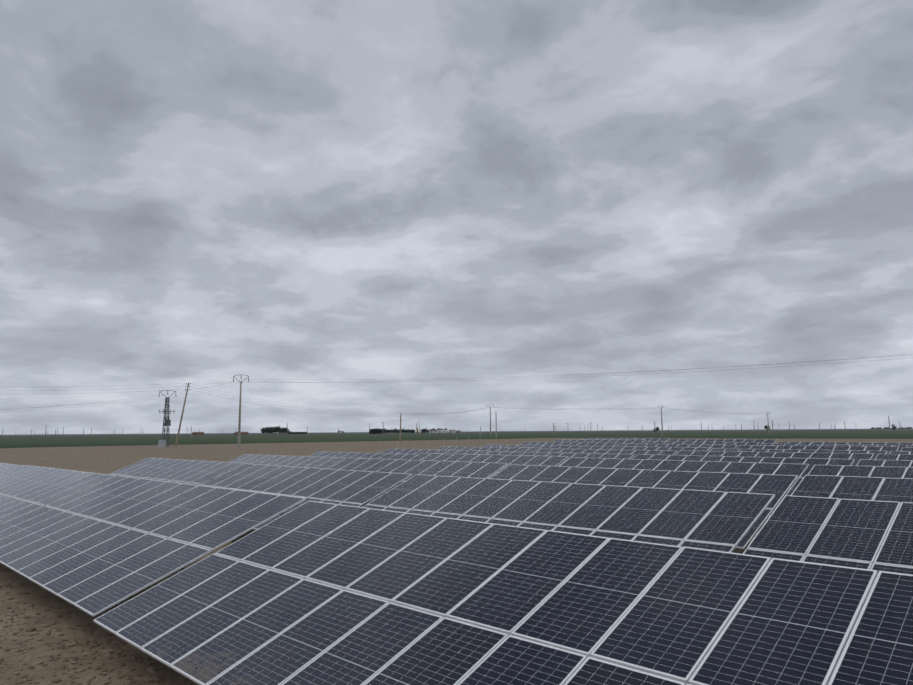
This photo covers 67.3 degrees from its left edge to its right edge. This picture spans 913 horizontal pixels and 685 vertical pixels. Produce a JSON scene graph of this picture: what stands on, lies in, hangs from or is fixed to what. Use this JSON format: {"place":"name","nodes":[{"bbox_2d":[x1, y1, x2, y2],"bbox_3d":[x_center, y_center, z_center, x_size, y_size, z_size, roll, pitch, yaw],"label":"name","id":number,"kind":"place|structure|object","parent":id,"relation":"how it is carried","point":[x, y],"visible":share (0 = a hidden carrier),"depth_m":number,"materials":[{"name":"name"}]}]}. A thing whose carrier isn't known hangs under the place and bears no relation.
{"place":"outdoors","nodes":[
{"label":"outdoors","id":0,"kind":"place"},
{"bbox_2d":[192,432,203,434],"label":"farm shed","id":1,"kind":"structure","parent":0,"point":[197,433],"depth_m":822.68,"materials":[{"name":"brick"}]},
{"bbox_2d":[234,432,248,434],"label":"farm shed","id":2,"kind":"structure","parent":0,"point":[242,433],"depth_m":821.61,"materials":[{"name":"brick"}]},
{"bbox_2d":[0,428,912,684],"bbox_3d":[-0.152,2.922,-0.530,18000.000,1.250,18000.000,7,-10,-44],"label":"ground","id":3,"kind":"structure","parent":0,"point":[92,453],"depth_m":101.08,"materials":[{"name":"brown soil"}]},
{"bbox_2d":[0,570,191,684],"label":"soil clods","id":4,"kind":"object","parent":3,"relation":"on","point":[108,654],"visible":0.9,"depth_m":11.23,"materials":[{"name":"brown soil"}]},
{"bbox_2d":[157,440,165,446],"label":"switch cabinet","id":5,"kind":"object","parent":3,"relation":"on","point":[161,443],"visible":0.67,"depth_m":118.01,"materials":[{"name":"metal"}]},
{"bbox_2d":[159,390,175,446],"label":"lattice tower","id":6,"kind":"structure","parent":3,"relation":"on","point":[167,422],"depth_m":123.05,"materials":[{"name":"metal"}]},
{"bbox_2d":[0,354,904,415],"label":"power lines","id":7,"kind":"object","parent":6,"relation":"attached to","point":[439,378],"visible":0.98,"depth_m":115.87,"materials":[{"name":"metal"}]},
{"bbox_2d":[175,383,190,446],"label":"leaning pole","id":8,"kind":"object","parent":3,"relation":"on","point":[181,416],"visible":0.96,"depth_m":116.65,"materials":[{"name":"brown wood"}]},
{"bbox_2d":[233,375,248,446],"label":"concrete pole","id":9,"kind":"object","parent":3,"relation":"on","point":[239,430],"visible":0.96,"depth_m":117.49,"materials":[{"name":"concrete"}]},
{"bbox_2d":[54,437,456,473],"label":"fence posts","id":10,"kind":"object","parent":3,"relation":"on","point":[55,466],"visible":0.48,"depth_m":66.49,"materials":[{"name":"brown wood"}]},
{"bbox_2d":[265,427,273,434],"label":"oak tree","id":11,"kind":"object","parent":3,"relation":"on","point":[269,430],"visible":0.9,"depth_m":758.82,"materials":[{"name":"green plant"}]},
{"bbox_2d":[272,426,282,434],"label":"oak tree","id":12,"kind":"object","parent":3,"relation":"on","point":[278,429],"visible":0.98,"depth_m":750.17,"materials":[{"name":"green plant"}]},
{"bbox_2d":[399,413,400,442],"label":"wood pole","id":13,"kind":"object","parent":3,"relation":"on","point":[400,429],"visible":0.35,"depth_m":137.47,"materials":[{"name":"wood"}]},
{"bbox_2d":[438,430,447,432],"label":"farm house","id":14,"kind":"structure","parent":3,"relation":"on","point":[442,431],"depth_m":1096.44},
{"bbox_2d":[2,416,901,436],"bbox_3d":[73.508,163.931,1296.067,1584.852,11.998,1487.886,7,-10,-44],"label":"distant poles","id":15,"kind":"object","parent":3,"relation":"on","point":[480,428],"visible":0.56,"depth_m":812.87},
{"bbox_2d":[486,404,493,437],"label":"pole","id":16,"kind":"object","parent":3,"relation":"on","point":[490,419],"visible":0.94,"depth_m":250.41,"materials":[{"name":"concrete"}]},
{"bbox_2d":[118,451,864,678],"bbox_3d":[17.095,7.012,35.610,66.678,2.788,72.106,7,-10,-44],"label":"panel mounting frame","id":17,"kind":"object","parent":3,"relation":"on","point":[175,572],"depth_m":14.45,"materials":[{"name":"silver metal"}]},
{"bbox_2d":[0,438,912,684],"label":"solar panels","id":18,"kind":"object","parent":17,"relation":"on","point":[560,561],"visible":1,"depth_m":11.04,"materials":[{"name":"blue glass"}]},
{"bbox_2d":[659,405,663,434],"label":"pole","id":19,"kind":"object","parent":3,"relation":"on","point":[661,420],"visible":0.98,"depth_m":293.00,"materials":[{"name":"concrete"}]},
{"bbox_2d":[0,0,912,434],"label":"sky","id":20,"kind":"structure","parent":0,"point":[398,194],"materials":[{"name":"grey"}]}
]}

